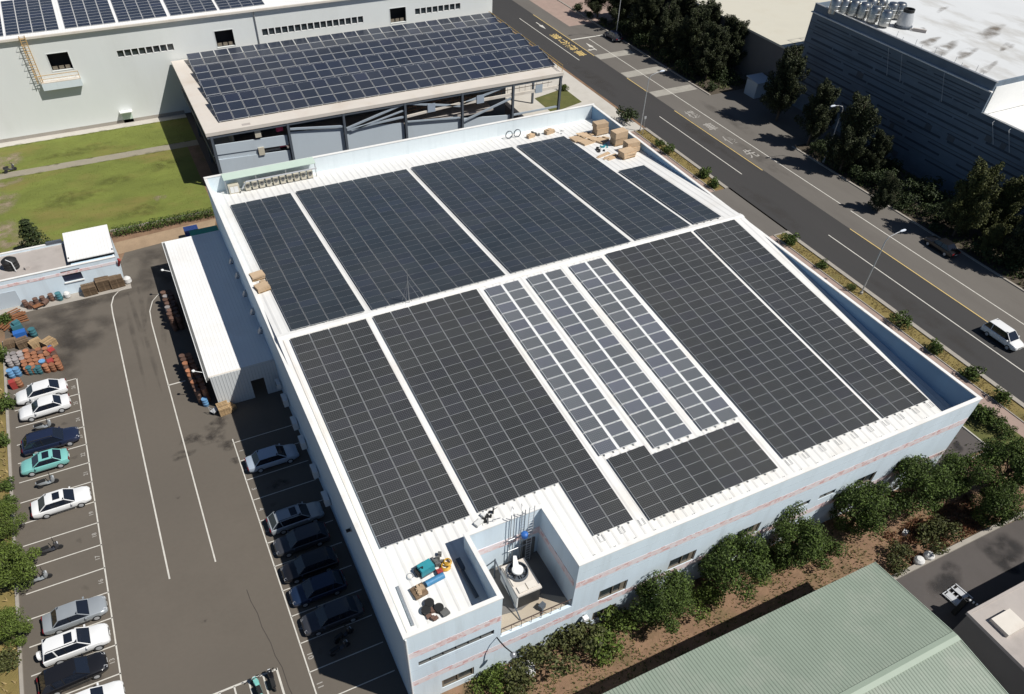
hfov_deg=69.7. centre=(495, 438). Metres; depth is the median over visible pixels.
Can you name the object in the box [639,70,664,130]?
street lamp
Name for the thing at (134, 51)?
window
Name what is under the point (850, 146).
roadside tree
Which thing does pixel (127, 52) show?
window
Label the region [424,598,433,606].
cable reel
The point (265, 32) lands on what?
window
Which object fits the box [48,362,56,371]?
drum
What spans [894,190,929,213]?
thicket
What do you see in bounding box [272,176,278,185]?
condenser unit
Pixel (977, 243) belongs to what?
thicket
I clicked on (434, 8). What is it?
window
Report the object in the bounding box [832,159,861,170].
thicket
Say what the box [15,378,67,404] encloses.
parked car
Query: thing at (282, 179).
condenser unit
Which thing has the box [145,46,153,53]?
window
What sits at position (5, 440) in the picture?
shrub
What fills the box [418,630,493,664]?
window
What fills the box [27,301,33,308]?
drum
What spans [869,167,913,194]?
thicket
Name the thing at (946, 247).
parked car
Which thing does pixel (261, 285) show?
carton
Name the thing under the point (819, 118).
roadside tree
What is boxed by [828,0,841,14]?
water tank
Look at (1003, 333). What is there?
van
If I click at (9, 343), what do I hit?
pallet stack
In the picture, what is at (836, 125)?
street lamp
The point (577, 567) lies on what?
factory building
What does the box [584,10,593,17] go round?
shrub
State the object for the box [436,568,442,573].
fuel can
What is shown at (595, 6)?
roadside tree
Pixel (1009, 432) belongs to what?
shrub
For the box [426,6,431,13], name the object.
window
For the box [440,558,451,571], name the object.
cable coil
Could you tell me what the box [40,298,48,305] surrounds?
drum
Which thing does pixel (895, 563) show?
bush
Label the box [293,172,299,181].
condenser unit
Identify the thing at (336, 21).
window
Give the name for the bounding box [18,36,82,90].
balcony
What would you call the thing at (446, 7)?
window
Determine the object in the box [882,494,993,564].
weeds
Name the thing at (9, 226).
bare patch
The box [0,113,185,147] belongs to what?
wall apron
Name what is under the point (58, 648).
parked car
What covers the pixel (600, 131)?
carton
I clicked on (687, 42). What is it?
roadside tree
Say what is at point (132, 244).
dirt strip
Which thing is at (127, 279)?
sack
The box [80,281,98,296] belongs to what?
pallet stack
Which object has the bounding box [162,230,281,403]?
loading canopy
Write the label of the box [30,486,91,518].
parked car
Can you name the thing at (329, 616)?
parked car
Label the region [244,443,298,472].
parked car
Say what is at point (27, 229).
conifer
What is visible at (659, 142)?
shrub
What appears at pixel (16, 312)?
plank pile
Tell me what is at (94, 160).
garden path
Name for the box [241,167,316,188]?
duct
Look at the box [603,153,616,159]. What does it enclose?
plank
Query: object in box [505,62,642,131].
forecourt
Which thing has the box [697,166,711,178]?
shrub
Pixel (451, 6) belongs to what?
window
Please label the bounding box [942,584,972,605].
steel rack
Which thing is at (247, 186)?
condenser unit
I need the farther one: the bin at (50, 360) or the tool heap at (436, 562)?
the bin at (50, 360)
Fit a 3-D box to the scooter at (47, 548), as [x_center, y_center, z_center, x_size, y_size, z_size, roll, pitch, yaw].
[-36.732,8.989,60.630,1.760,1.270,0.750,-24,52,-23]
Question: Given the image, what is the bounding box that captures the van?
[980,318,1023,350]
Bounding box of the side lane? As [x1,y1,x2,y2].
[513,0,1023,342]
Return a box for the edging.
[962,426,988,457]
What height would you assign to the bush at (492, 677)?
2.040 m
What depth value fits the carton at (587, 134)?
96.39 m
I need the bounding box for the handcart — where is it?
[27,301,44,309]
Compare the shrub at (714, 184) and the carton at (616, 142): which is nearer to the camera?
the carton at (616, 142)
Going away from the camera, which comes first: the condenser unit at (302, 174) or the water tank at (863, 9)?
the condenser unit at (302, 174)
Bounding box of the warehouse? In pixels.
[636,0,830,86]
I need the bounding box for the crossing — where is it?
[595,50,696,96]
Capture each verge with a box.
[595,18,1023,288]
[963,415,1023,463]
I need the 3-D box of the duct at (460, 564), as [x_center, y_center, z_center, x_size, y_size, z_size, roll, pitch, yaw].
[-1.989,9.705,50.952,0.470,0.651,3.166,-19,50,-18]
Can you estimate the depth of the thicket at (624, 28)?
146.05 m
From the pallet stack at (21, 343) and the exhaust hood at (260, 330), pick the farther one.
the pallet stack at (21, 343)
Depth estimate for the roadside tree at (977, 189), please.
93.15 m
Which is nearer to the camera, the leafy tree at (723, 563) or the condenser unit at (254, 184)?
the leafy tree at (723, 563)
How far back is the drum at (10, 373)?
74.72 m
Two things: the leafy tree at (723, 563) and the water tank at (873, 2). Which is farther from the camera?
the water tank at (873, 2)
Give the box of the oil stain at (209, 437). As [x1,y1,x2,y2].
[194,418,283,481]
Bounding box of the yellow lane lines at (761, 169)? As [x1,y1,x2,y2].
[533,14,987,321]
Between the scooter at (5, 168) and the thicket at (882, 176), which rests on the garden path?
the scooter at (5, 168)
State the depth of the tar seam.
55.84 m
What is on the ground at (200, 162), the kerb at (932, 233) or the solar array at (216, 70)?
the kerb at (932, 233)
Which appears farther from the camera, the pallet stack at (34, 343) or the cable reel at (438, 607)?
the pallet stack at (34, 343)
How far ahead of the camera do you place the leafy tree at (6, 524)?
60.74 m
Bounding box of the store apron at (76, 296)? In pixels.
[0,283,131,314]
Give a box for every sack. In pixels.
[63,291,70,297]
[123,276,131,283]
[525,667,535,676]
[913,555,924,565]
[922,551,934,560]
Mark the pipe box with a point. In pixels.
(919, 30)
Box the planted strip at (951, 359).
[636,130,1023,420]
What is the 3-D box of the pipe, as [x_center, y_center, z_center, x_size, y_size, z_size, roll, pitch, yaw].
[-6.053,11.254,49.412,0.200,0.472,3.069,-18,50,-17]
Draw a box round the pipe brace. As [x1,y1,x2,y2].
[486,559,520,619]
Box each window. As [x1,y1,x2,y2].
[60,268,84,283]
[116,50,124,57]
[123,49,132,56]
[131,48,139,55]
[138,47,146,54]
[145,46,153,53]
[152,45,160,52]
[159,44,167,51]
[166,43,174,50]
[261,28,268,35]
[268,27,275,34]
[274,26,281,33]
[281,26,288,33]
[288,25,294,32]
[294,24,301,31]
[301,23,307,30]
[307,22,313,29]
[313,21,320,28]
[320,21,326,27]
[326,20,332,27]
[332,19,338,26]
[339,18,345,25]
[345,17,351,24]
[351,17,357,23]
[357,16,363,22]
[415,8,420,14]
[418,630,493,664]
[420,7,426,13]
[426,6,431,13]
[432,6,437,12]
[438,5,443,11]
[442,667,473,686]
[444,4,449,10]
[449,3,454,9]
[455,3,460,9]
[592,603,615,619]
[598,580,626,599]
[667,550,695,569]
[737,522,760,535]
[818,489,834,498]
[857,472,875,483]
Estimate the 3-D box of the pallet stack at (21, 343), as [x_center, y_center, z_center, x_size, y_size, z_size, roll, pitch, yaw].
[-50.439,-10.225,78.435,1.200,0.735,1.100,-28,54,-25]
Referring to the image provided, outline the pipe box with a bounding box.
[910,28,926,32]
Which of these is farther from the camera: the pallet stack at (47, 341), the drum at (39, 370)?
the pallet stack at (47, 341)
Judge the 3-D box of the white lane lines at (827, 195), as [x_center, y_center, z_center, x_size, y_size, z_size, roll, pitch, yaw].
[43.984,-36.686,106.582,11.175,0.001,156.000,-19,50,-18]
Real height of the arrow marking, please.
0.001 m
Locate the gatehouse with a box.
[0,224,123,309]
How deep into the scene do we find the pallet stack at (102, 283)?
85.02 m
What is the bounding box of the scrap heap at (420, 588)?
[415,584,425,595]
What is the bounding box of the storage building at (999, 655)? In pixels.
[953,581,1023,693]
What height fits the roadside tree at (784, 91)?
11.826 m
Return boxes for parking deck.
[171,11,563,173]
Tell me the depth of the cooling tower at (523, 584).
52.81 m
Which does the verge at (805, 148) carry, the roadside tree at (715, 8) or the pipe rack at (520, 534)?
the roadside tree at (715, 8)
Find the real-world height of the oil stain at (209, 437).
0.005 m
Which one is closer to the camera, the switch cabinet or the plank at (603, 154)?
the switch cabinet
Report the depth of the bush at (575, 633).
54.79 m
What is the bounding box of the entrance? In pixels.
[710,88,840,146]
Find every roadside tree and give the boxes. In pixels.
[584,0,609,17]
[606,0,638,21]
[628,0,664,36]
[633,0,664,30]
[649,0,681,51]
[668,0,699,36]
[671,6,711,60]
[691,20,730,77]
[698,0,723,49]
[719,13,750,71]
[759,43,810,120]
[794,78,841,145]
[819,91,881,170]
[860,128,893,173]
[867,170,901,211]
[940,156,1005,236]
[978,175,1023,239]
[979,222,1004,254]
[1004,215,1023,269]
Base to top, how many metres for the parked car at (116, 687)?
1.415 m
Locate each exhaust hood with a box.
[250,308,254,314]
[258,327,262,333]
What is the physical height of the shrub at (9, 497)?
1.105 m
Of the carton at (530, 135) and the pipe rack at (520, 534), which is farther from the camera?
the carton at (530, 135)
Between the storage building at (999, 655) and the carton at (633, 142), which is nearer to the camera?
the storage building at (999, 655)
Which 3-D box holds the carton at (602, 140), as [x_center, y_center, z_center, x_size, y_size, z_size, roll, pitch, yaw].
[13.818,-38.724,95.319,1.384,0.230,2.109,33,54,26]
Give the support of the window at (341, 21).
in the factory building at (126, 71)
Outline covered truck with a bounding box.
[183,224,197,236]
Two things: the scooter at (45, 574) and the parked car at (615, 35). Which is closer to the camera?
the scooter at (45, 574)
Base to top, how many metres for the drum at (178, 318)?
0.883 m
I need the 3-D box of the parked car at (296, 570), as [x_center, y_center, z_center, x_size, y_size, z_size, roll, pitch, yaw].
[-15.175,10.269,59.968,4.545,1.495,2.160,-19,50,-18]
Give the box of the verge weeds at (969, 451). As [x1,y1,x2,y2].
[943,422,1003,499]
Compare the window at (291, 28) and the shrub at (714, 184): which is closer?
the shrub at (714, 184)
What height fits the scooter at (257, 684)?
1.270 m
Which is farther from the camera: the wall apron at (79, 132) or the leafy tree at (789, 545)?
the wall apron at (79, 132)
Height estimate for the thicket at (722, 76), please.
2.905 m
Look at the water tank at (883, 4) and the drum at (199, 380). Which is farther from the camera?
the water tank at (883, 4)
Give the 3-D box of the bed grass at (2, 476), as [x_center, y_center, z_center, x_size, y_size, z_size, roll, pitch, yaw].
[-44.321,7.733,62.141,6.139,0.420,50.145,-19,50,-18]
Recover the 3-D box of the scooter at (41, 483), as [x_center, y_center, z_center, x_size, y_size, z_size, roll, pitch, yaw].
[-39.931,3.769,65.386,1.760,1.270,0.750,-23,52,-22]
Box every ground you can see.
[0,22,1023,692]
[35,302,94,365]
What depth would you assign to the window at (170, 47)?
111.21 m
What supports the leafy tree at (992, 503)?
on the front strip at (652, 638)
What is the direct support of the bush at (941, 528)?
on the front strip at (652, 638)
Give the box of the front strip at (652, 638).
[441,479,999,693]
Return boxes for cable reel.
[421,605,430,615]
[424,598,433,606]
[434,603,443,613]
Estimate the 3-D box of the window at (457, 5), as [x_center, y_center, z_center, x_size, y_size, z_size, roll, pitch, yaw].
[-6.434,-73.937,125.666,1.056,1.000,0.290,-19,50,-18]
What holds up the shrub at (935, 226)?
on the verge at (805, 148)
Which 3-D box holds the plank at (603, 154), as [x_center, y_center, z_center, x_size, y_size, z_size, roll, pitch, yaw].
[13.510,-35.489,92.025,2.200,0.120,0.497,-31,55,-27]
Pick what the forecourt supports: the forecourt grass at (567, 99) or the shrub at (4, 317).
the forecourt grass at (567, 99)
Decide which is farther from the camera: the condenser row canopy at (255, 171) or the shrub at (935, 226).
the shrub at (935, 226)
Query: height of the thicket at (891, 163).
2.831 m
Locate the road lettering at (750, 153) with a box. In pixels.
[743,149,759,157]
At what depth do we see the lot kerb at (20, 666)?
66.50 m
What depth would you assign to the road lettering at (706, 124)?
119.23 m
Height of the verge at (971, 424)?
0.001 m
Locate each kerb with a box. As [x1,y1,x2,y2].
[2,211,209,693]
[558,0,1023,291]
[634,128,1023,422]
[892,512,1023,579]
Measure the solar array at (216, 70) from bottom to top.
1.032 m
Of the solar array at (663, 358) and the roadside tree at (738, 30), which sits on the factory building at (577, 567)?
the solar array at (663, 358)
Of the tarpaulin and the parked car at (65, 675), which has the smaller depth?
the parked car at (65, 675)
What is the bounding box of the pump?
[538,601,545,614]
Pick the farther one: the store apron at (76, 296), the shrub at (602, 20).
the shrub at (602, 20)
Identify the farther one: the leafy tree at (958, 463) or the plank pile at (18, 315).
the plank pile at (18, 315)
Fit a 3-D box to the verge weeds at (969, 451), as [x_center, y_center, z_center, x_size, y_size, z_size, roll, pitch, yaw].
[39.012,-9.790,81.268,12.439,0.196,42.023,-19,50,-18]
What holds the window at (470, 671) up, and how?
in the factory building at (577, 567)
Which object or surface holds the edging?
on the ground at (200, 162)
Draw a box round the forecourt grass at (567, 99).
[535,89,580,110]
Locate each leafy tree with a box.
[0,500,27,538]
[0,539,41,592]
[0,605,32,647]
[629,568,696,634]
[697,529,775,600]
[762,500,828,570]
[829,480,901,537]
[883,453,960,516]
[934,449,995,497]
[970,480,1023,527]
[975,435,1023,491]
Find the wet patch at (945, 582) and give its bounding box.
[936,442,1020,591]
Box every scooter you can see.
[2,163,16,172]
[28,567,52,584]
[33,416,54,430]
[35,474,58,487]
[40,537,62,555]
[249,674,262,693]
[263,667,276,691]
[329,636,349,656]
[333,623,353,643]
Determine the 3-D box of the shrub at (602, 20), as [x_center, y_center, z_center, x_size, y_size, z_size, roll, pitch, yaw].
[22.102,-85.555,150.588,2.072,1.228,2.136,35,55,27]
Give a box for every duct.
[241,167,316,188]
[455,557,478,597]
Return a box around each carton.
[249,270,264,279]
[253,281,269,290]
[254,286,270,292]
[526,133,534,138]
[544,128,554,134]
[569,135,585,142]
[576,132,593,136]
[578,138,593,145]
[592,119,608,128]
[592,127,608,134]
[594,136,609,143]
[610,127,628,139]
[610,137,627,145]
[618,146,635,154]
[618,153,635,158]
[619,151,636,156]
[623,138,640,147]
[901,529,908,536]
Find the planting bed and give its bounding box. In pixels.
[0,342,19,693]
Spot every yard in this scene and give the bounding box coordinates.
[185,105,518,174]
[896,518,1023,629]
[930,427,985,471]
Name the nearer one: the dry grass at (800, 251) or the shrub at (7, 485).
the shrub at (7, 485)
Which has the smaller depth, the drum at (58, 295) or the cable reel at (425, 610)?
the cable reel at (425, 610)
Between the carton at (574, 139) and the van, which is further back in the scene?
the carton at (574, 139)
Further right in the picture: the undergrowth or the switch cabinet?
the undergrowth
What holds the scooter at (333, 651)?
on the parking lot
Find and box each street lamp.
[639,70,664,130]
[822,105,842,162]
[859,229,905,294]
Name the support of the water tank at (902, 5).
on the factory building at (950, 115)
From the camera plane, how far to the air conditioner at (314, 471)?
64.70 m
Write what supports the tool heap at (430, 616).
on the factory building at (577, 567)
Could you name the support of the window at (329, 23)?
in the factory building at (126, 71)
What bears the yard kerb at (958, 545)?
on the yard at (977, 572)
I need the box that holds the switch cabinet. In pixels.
[227,182,239,193]
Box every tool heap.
[426,607,438,620]
[431,551,443,566]
[482,507,496,523]
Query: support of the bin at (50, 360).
on the dark ground at (72, 341)
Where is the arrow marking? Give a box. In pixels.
[536,22,595,49]
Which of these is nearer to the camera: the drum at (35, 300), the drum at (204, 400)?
the drum at (204, 400)
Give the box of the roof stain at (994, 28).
[924,27,1003,56]
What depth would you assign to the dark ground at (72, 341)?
79.98 m
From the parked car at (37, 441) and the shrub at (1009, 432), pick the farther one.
the shrub at (1009, 432)
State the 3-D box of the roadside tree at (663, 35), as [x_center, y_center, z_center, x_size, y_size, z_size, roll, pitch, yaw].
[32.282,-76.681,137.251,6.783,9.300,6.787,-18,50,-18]
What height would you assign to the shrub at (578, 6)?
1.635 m
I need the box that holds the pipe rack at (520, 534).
[508,504,534,563]
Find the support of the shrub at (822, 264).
on the planted strip at (951, 359)
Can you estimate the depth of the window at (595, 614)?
56.92 m
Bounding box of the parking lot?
[5,237,407,693]
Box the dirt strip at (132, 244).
[114,219,215,253]
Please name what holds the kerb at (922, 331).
on the ground at (200, 162)
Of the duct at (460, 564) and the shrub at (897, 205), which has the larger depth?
the shrub at (897, 205)
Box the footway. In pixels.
[631,131,1023,436]
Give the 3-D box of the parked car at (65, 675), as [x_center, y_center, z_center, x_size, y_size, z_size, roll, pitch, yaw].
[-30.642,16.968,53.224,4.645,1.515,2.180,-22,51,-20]
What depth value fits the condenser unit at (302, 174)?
86.97 m
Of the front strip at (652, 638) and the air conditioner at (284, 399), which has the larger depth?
the air conditioner at (284, 399)
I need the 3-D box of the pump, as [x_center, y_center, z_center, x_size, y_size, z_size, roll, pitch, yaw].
[3.362,12.304,53.077,0.574,0.525,0.788,33,54,26]
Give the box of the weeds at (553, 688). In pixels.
[470,488,977,693]
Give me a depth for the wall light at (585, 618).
55.15 m
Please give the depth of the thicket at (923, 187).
103.00 m
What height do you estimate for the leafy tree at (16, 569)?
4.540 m
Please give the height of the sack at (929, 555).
0.700 m
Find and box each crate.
[10,319,23,330]
[12,328,27,337]
[440,607,449,617]
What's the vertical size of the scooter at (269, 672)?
1.270 m
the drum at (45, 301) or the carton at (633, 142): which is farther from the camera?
the carton at (633, 142)
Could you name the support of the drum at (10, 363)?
on the parking lot
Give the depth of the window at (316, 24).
118.06 m
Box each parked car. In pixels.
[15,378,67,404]
[19,394,70,421]
[20,448,69,476]
[21,426,79,455]
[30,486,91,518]
[36,623,110,666]
[36,651,108,693]
[41,595,107,634]
[76,680,124,693]
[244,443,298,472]
[266,501,323,534]
[273,521,329,557]
[281,546,338,583]
[289,570,347,607]
[301,595,364,635]
[604,30,622,41]
[924,235,960,256]
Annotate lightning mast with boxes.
[402,276,419,306]
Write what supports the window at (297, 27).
in the factory building at (126, 71)
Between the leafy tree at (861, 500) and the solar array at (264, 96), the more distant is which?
the solar array at (264, 96)
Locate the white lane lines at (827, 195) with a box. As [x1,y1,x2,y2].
[519,18,1023,371]
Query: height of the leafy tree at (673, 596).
5.891 m
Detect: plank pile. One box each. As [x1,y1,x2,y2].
[0,314,20,330]
[2,308,24,319]
[5,312,28,325]
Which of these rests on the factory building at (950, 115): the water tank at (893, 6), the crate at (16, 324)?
the water tank at (893, 6)
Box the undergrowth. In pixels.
[600,19,1023,284]
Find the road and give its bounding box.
[492,0,1023,402]
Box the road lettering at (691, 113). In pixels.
[685,111,696,117]
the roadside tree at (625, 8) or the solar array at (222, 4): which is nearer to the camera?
the solar array at (222, 4)
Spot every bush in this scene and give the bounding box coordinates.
[467,661,514,693]
[500,643,554,693]
[536,619,607,678]
[586,604,642,667]
[686,580,724,620]
[744,553,785,586]
[806,534,846,569]
[885,540,915,575]
[914,513,964,554]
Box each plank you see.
[596,151,610,157]
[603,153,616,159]
[607,154,617,160]
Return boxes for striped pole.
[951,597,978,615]
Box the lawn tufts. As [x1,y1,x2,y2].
[1,125,204,250]
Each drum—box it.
[6,358,14,367]
[6,368,15,378]
[8,378,17,389]
[12,357,20,366]
[12,366,22,376]
[13,377,23,387]
[21,299,27,307]
[25,365,33,374]
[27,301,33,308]
[27,327,37,337]
[32,297,39,303]
[35,365,42,374]
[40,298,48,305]
[42,363,50,372]
[47,293,54,301]
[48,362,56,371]
[54,291,62,300]
[55,361,63,370]
[166,312,172,320]
[169,316,175,324]
[172,323,178,330]
[175,314,181,323]
[185,368,191,376]
[194,388,201,397]
[197,378,203,387]
[200,386,208,395]
[201,397,208,406]
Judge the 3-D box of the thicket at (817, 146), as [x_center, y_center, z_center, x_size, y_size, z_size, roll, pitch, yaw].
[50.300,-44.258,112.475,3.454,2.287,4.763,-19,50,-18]
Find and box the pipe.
[396,586,413,625]
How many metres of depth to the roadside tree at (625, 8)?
145.92 m
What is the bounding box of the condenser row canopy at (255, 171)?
[221,157,316,193]
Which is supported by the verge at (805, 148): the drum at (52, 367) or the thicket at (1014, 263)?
the thicket at (1014, 263)
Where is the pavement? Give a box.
[530,0,633,25]
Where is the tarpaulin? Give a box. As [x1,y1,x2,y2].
[189,225,217,235]
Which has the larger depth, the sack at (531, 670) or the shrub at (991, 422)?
the shrub at (991, 422)
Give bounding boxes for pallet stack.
[3,337,17,348]
[14,335,29,349]
[27,336,41,349]
[39,336,57,346]
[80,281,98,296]
[94,275,111,292]
[108,274,125,289]
[216,400,231,416]
[228,402,236,411]
[410,582,427,600]
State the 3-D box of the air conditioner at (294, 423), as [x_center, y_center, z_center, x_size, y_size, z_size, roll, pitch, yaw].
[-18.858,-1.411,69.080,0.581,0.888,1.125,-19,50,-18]
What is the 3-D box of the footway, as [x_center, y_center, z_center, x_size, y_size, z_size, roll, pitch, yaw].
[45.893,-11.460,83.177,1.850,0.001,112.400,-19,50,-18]
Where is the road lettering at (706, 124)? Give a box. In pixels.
[703,123,717,129]
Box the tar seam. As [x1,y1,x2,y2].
[247,591,291,693]
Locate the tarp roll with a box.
[424,572,444,586]
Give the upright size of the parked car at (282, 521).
1.570 m
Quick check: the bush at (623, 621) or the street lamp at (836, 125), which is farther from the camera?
the street lamp at (836, 125)
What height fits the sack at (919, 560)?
0.700 m
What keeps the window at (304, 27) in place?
in the factory building at (126, 71)
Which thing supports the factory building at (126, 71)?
on the ground at (200, 162)
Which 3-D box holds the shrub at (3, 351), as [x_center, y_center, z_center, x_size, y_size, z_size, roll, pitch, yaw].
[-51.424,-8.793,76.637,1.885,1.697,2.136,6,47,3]
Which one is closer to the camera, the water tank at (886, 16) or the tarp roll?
the tarp roll
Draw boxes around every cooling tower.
[500,556,541,608]
[894,7,915,29]
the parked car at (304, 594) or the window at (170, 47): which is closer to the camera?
the parked car at (304, 594)
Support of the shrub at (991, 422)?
on the verge at (971, 424)
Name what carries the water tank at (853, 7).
on the factory building at (950, 115)
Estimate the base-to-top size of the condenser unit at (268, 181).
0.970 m
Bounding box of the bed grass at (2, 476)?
[0,388,16,693]
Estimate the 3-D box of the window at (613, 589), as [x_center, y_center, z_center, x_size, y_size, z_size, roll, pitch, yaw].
[8.704,11.238,54.816,2.470,1.370,0.150,-19,50,-18]
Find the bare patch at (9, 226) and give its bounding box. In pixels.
[0,155,158,245]
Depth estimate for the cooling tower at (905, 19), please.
109.66 m
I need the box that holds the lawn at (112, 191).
[0,117,212,252]
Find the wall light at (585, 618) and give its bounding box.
[582,615,588,621]
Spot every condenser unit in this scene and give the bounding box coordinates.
[244,182,250,190]
[251,181,257,189]
[258,179,265,188]
[265,178,271,186]
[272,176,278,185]
[279,175,285,183]
[286,174,292,182]
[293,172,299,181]
[300,171,306,179]
[306,170,312,178]
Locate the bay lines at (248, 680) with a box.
[14,290,394,693]
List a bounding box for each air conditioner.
[275,378,281,389]
[280,393,289,406]
[290,416,299,430]
[298,435,307,449]
[309,463,319,478]
[321,490,331,506]
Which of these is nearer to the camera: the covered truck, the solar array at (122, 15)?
the covered truck
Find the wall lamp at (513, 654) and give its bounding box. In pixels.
[496,637,516,657]
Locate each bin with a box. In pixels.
[46,357,55,365]
[47,347,55,353]
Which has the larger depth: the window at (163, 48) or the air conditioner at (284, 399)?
the window at (163, 48)
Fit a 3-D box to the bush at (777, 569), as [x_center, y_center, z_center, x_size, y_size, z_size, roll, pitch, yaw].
[22.156,10.749,60.614,3.949,1.896,2.864,-28,54,-25]
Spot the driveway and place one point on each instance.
(758, 219)
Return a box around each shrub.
[0,312,11,325]
[0,345,9,362]
[0,392,16,411]
[0,431,9,447]
[0,476,14,491]
[0,493,18,505]
[0,647,21,673]
[562,84,568,90]
[572,2,582,10]
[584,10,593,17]
[598,17,607,22]
[615,105,639,122]
[655,138,664,145]
[661,143,674,153]
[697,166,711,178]
[707,176,718,188]
[708,80,717,90]
[779,232,800,245]
[815,258,828,268]
[847,283,856,290]
[889,309,912,328]
[891,201,904,209]
[925,337,943,355]
[927,222,945,231]
[958,364,986,381]
[970,403,997,422]
[980,408,1008,431]
[992,385,1012,406]
[994,422,1018,438]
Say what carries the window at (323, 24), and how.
in the factory building at (126, 71)
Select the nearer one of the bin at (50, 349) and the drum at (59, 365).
the drum at (59, 365)
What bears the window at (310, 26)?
in the factory building at (126, 71)
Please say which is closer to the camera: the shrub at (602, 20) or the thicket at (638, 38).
the thicket at (638, 38)
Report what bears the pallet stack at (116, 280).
on the store apron at (76, 296)
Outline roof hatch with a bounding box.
[989,609,1023,637]
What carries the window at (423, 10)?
in the factory building at (126, 71)
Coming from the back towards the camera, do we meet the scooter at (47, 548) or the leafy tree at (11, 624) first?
the scooter at (47, 548)
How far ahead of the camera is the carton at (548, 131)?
96.92 m
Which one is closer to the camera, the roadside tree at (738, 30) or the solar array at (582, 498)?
the solar array at (582, 498)
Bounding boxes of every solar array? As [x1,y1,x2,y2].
[0,16,3,35]
[1,0,58,35]
[58,0,114,28]
[111,0,166,21]
[164,0,216,15]
[186,12,499,72]
[193,22,514,86]
[200,33,530,103]
[208,45,554,122]
[215,0,263,9]
[230,193,364,329]
[290,319,469,548]
[296,169,504,309]
[373,289,632,535]
[411,147,630,272]
[485,280,636,455]
[517,136,690,239]
[527,269,691,448]
[569,258,738,430]
[606,231,879,458]
[608,422,777,519]
[619,165,720,223]
[695,220,927,417]
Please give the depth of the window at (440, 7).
124.76 m
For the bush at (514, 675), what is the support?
on the front strip at (652, 638)
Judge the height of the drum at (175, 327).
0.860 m
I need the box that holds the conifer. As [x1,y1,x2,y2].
[17,218,50,248]
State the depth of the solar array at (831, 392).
67.19 m
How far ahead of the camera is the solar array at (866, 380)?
69.91 m
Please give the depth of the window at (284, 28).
116.42 m
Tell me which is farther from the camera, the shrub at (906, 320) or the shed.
the shed
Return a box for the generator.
[413,558,435,578]
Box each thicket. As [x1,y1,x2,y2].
[615,17,636,34]
[630,30,653,48]
[712,66,740,84]
[809,139,831,156]
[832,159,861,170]
[848,162,883,184]
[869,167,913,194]
[873,155,902,171]
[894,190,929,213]
[911,175,960,205]
[922,202,957,224]
[970,236,1016,263]
[997,248,1023,277]
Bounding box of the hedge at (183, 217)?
[111,207,214,236]
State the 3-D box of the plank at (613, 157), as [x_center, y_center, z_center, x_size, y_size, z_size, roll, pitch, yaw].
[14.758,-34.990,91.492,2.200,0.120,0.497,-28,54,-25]
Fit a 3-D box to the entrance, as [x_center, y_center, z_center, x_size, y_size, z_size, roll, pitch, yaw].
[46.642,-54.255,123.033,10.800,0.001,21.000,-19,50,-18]
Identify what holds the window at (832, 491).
in the factory building at (577, 567)
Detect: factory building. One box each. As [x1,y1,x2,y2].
[0,0,491,142]
[203,103,982,693]
[790,0,1023,231]
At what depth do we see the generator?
50.74 m
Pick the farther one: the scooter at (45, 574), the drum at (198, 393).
the drum at (198, 393)
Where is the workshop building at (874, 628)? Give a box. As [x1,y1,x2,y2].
[603,562,1007,693]
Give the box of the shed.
[744,73,769,98]
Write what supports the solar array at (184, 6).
on the factory building at (126, 71)
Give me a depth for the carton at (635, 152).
90.89 m
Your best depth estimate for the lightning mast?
67.13 m
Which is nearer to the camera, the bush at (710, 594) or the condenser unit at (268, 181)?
the bush at (710, 594)
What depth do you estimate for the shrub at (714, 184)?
105.07 m
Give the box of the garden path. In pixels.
[0,140,198,178]
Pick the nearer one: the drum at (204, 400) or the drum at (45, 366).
the drum at (204, 400)
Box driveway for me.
[710,188,785,235]
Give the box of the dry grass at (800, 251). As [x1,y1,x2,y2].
[637,131,1023,419]
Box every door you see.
[0,290,22,309]
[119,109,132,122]
[520,536,534,557]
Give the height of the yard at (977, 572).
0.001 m
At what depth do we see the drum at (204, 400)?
72.64 m
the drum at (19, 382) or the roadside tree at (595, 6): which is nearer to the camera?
the drum at (19, 382)
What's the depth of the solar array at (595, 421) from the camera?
63.87 m
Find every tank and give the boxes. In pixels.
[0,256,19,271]
[521,531,527,538]
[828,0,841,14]
[839,0,850,14]
[847,0,860,16]
[856,1,870,19]
[866,5,881,23]
[867,0,878,6]
[878,0,887,14]
[878,9,893,27]
[886,1,898,18]
[895,1,906,18]
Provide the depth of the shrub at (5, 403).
71.62 m

